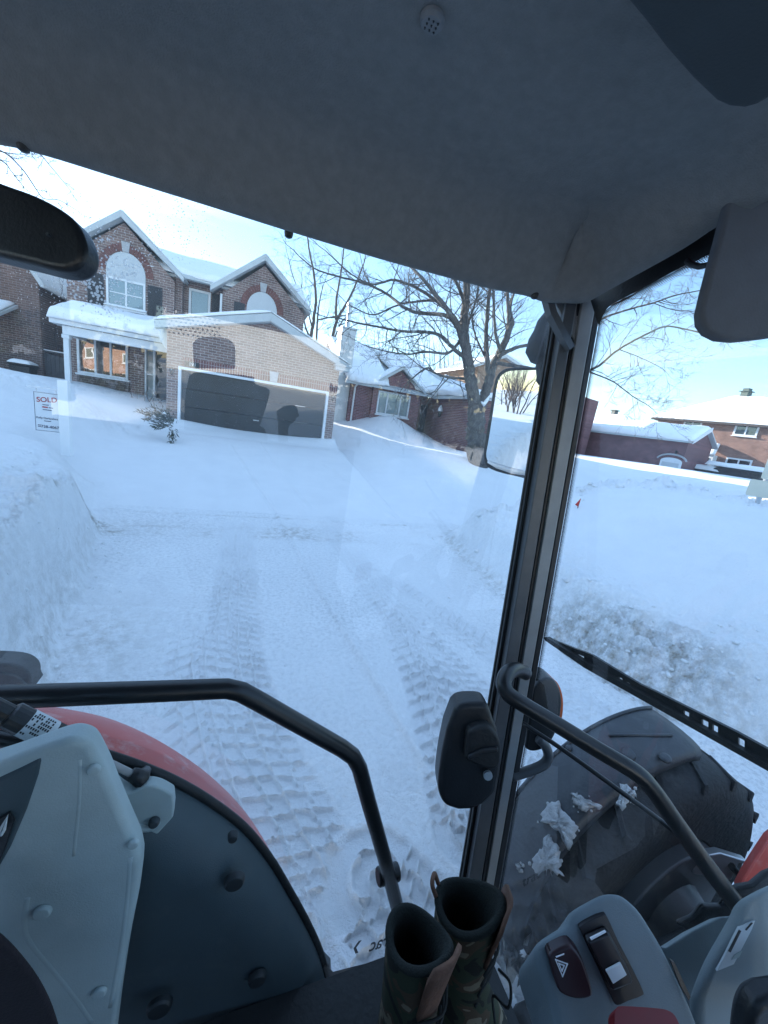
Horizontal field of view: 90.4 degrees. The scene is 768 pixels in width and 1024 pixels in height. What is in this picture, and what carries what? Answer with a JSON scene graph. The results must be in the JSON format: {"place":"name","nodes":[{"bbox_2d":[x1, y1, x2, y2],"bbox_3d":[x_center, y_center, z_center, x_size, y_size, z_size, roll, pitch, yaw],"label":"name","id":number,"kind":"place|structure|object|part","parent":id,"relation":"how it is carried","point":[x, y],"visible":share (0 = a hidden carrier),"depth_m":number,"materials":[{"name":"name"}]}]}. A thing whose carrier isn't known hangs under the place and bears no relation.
{"place":"outdoors","nodes":[
{"label":"outdoors","id":0,"kind":"place"},
{"bbox_2d":[0,368,767,1007],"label":"snow ground","id":1,"kind":"structure","parent":0,"point":[216,520],"depth_m":4.02,"materials":[{"name":"white snow"}]},
{"bbox_2d":[7,358,38,374],"bbox_3d":[-13.945,-5.393,14.763,0.700,0.954,0.680,4,14,-20],"label":"waste bin","id":2,"kind":"object","parent":1,"relation":"on","point":[28,368],"visible":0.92,"depth_m":14.47,"materials":[{"name":"black plastic"}]},
{"bbox_2d":[0,263,66,375],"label":"brick house","id":3,"kind":"structure","parent":1,"relation":"on","point":[20,338],"depth_m":14.93,"materials":[{"name":"brown brick"}]},
{"bbox_2d":[0,144,93,223],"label":"bare tree","id":4,"kind":"object","parent":1,"relation":"on","point":[13,158],"visible":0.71,"depth_m":6.96,"materials":[{"name":"brown plant"}]},
{"bbox_2d":[26,379,73,455],"bbox_3d":[-5.938,-1.692,6.786,0.590,1.330,0.140,4,14,-20],"label":"sold sign","id":5,"kind":"object","parent":1,"relation":"on","point":[52,412],"visible":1,"depth_m":6.76,"materials":[{"name":"paint"}]},
{"bbox_2d":[43,349,64,378],"bbox_3d":[-13.668,-5.632,15.793,1.400,2.015,0.174,4,14,-20],"label":"wooden fence","id":6,"kind":"object","parent":1,"relation":"on","point":[54,366],"visible":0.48,"depth_m":15.70,"materials":[{"name":"grey wood"}]},
{"bbox_2d":[46,280,66,356],"bbox_3d":[-13.969,-8.313,16.209,3.226,5.304,2.379,11,14,8],"label":"bare shrub","id":7,"kind":"object","parent":1,"relation":"on","point":[56,341],"visible":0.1,"depth_m":15.95,"materials":[{"name":"brown plant"}]},
{"bbox_2d":[119,373,165,402],"bbox_3d":[-8.433,-4.432,13.603,1.827,0.976,0.706,0,16,-34],"label":"dry bush","id":8,"kind":"object","parent":1,"relation":"on","point":[145,393],"visible":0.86,"depth_m":13.65,"materials":[{"name":"brown plant"}]},
{"bbox_2d":[133,404,178,443],"bbox_3d":[-6.250,-2.466,10.625,1.144,1.108,0.883,15,15,26],"label":"juniper bush","id":9,"kind":"object","parent":1,"relation":"on","point":[157,415],"visible":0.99,"depth_m":10.60,"materials":[{"name":"green plant"}]},
{"bbox_2d":[46,209,351,438],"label":"brick house","id":10,"kind":"structure","parent":1,"relation":"on","point":[245,345],"depth_m":13.80,"materials":[{"name":"brown brick"}]},
{"bbox_2d":[75,338,129,381],"bbox_3d":[-10.337,-5.626,14.039,1.690,1.350,0.180,4,14,-20],"label":"window","id":11,"kind":"structure","parent":10,"relation":"in","point":[114,363],"depth_m":14.04,"materials":[{"name":"grey"}]},
{"bbox_2d":[103,276,146,314],"bbox_3d":[-9.509,-7.977,14.046,1.360,1.070,0.226,4,14,-20],"label":"window","id":12,"kind":"structure","parent":10,"relation":"in","point":[137,303],"depth_m":14.08,"materials":[{"name":"white"}]},
{"bbox_2d":[156,351,166,399],"bbox_3d":[-8.513,-5.069,15.047,0.810,2.410,0.204,4,14,-20],"label":"front door","id":13,"kind":"structure","parent":10,"relation":"in","point":[161,371],"depth_m":14.86,"materials":[{"name":"grey glass"}]},
{"bbox_2d":[188,288,210,313],"bbox_3d":[-7.466,-8.368,15.438,0.920,1.120,0.180,4,14,-20],"label":"window","id":14,"kind":"structure","parent":10,"relation":"in","point":[201,300],"depth_m":15.42,"materials":[{"name":"white"}]},
{"bbox_2d":[181,370,325,437],"bbox_3d":[-4.683,-3.495,13.948,4.886,2.392,0.100,4,14,-20],"label":"garage door","id":15,"kind":"structure","parent":10,"relation":"in","point":[196,381],"depth_m":13.79,"materials":[{"name":"grey metal"}]},
{"bbox_2d":[275,231,319,337],"bbox_3d":[-6.291,-16.307,27.551,3.350,13.322,4.833,4,14,-20],"label":"bare tree","id":16,"kind":"object","parent":1,"relation":"on","point":[312,324],"visible":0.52,"depth_m":27.92,"materials":[{"name":"brown plant"}]},
{"bbox_2d":[320,247,369,336],"bbox_3d":[-3.111,-16.774,29.872,3.860,13.458,4.134,4,14,-20],"label":"bare tree","id":17,"kind":"object","parent":1,"relation":"on","point":[342,310],"visible":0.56,"depth_m":29.34,"materials":[{"name":"brown plant"}]},
{"bbox_2d":[315,257,376,346],"bbox_3d":[-2.908,-13.820,28.559,5.050,8.844,3.835,4,14,-20],"label":"bare tree","id":18,"kind":"object","parent":1,"relation":"on","point":[317,320],"visible":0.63,"depth_m":28.05,"materials":[{"name":"brown plant"}]},
{"bbox_2d":[0,0,767,1023],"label":"tractor","id":19,"kind":"object","parent":1,"relation":"on","point":[576,168],"visible":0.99,"depth_m":0.58,"materials":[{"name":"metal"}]},
{"bbox_2d":[374,902,461,1023],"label":"boot","id":20,"kind":"object","parent":19,"relation":"on","point":[421,956],"visible":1,"depth_m":0.69,"materials":[{"name":"rubber"}]},
{"bbox_2d":[430,871,518,1023],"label":"boot","id":21,"kind":"object","parent":19,"relation":"on","point":[471,916],"visible":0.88,"depth_m":0.78,"materials":[{"name":"rubber"}]},
{"bbox_2d":[326,302,492,451],"bbox_3d":[0.992,-7.888,24.206,9.210,7.180,15.359,4,14,-20],"label":"bungalow","id":22,"kind":"object","parent":1,"relation":"on","point":[360,395],"visible":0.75,"depth_m":20.94,"materials":[{"name":"brick"}]},
{"bbox_2d":[374,390,410,419],"bbox_3d":[0.528,-5.949,21.253,2.040,1.310,0.180,4,14,-20],"label":"window","id":23,"kind":"structure","parent":22,"relation":"in","point":[385,406],"depth_m":21.23,"materials":[{"name":"white"}]},
{"bbox_2d":[417,405,427,432],"bbox_3d":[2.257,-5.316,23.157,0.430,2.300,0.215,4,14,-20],"label":"front door","id":24,"kind":"structure","parent":22,"relation":"in","point":[421,425],"depth_m":23.05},
{"bbox_2d":[435,354,525,392],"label":"brick house","id":25,"kind":"structure","parent":1,"relation":"on","point":[507,358],"depth_m":30.70,"materials":[{"name":"brick"}]},
{"bbox_2d":[260,227,759,467],"bbox_3d":[4.471,-6.351,13.322,19.149,10.922,5.665,8,13,-1],"label":"maple tree","id":26,"kind":"object","parent":1,"relation":"on","point":[475,437],"visible":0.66,"depth_m":13.08,"materials":[{"name":"brown plant"}]},
{"bbox_2d":[575,397,598,454],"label":"brick house","id":27,"kind":"structure","parent":1,"relation":"on","point":[592,404],"depth_m":33.24,"materials":[{"name":"brown brick"}]},
{"bbox_2d":[598,410,635,419],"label":"bungalow","id":28,"kind":"object","parent":1,"relation":"on","point":[614,414],"visible":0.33,"depth_m":42.72,"materials":[{"name":"brick"}]},
{"bbox_2d":[584,417,717,470],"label":"brick garage","id":29,"kind":"structure","parent":1,"relation":"on","point":[615,440],"depth_m":31.17,"materials":[{"name":"brown brick"}]},
{"bbox_2d":[659,457,681,467],"bbox_3d":[22.320,-3.422,29.884,0.115,1.674,1.456,-1,16,-35],"label":"garage door","id":30,"kind":"structure","parent":29,"relation":"in","point":[670,462],"depth_m":29.72,"materials":[{"name":"white"}]},
{"bbox_2d":[694,464,718,472],"bbox_3d":[26.000,-2.963,31.234,1.814,1.805,4.006,-1,16,-35],"label":"parked car","id":31,"kind":"object","parent":1,"relation":"on","point":[701,468],"visible":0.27,"depth_m":30.43,"materials":[{"name":"paint"}]},
{"bbox_2d":[651,388,767,467],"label":"brick house","id":32,"kind":"structure","parent":1,"relation":"on","point":[739,424],"depth_m":33.33,"materials":[{"name":"red"}]},
{"bbox_2d":[683,422,701,424],"bbox_3d":[28.537,-7.960,35.346,0.559,0.958,1.524,4,14,-20],"label":"window","id":33,"kind":"structure","parent":32,"relation":"in","point":[685,423],"depth_m":35.39,"materials":[{"name":"grey"}]},
{"bbox_2d":[725,457,752,465],"bbox_3d":[30.380,-4.125,32.760,0.643,0.917,1.838,4,14,-20],"label":"window","id":34,"kind":"structure","parent":32,"relation":"in","point":[728,460],"depth_m":32.70,"materials":[{"name":"grey glass"}]},
{"bbox_2d":[731,426,759,437],"bbox_3d":[30.663,-6.914,32.304,0.180,1.110,1.703,-1,16,-35],"label":"window","id":35,"kind":"structure","parent":32,"relation":"in","point":[741,431],"depth_m":32.30,"materials":[{"name":"grey"}]},
{"bbox_2d":[705,460,763,480],"bbox_3d":[27.426,-2.711,29.174,1.821,1.801,5.005,-1,16,-35],"label":"parked car","id":36,"kind":"object","parent":1,"relation":"on","point":[741,470],"visible":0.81,"depth_m":28.82,"materials":[{"name":"paint"}]},
{"bbox_3d":[26.648,-2.980,28.826,0.010,0.450,3.350,-1,16,-35],"label":"window","id":37,"kind":"part","parent":36,"relation":"part of","materials":[{"name":"grey glass"}]},
{"bbox_2d":[745,460,767,503],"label":"street sign","id":38,"kind":"object","parent":1,"relation":"on","point":[758,489],"visible":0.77,"depth_m":9.19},
{"bbox_2d":[0,145,767,421],"label":"sky","id":39,"kind":"structure","parent":0,"point":[725,373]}
]}

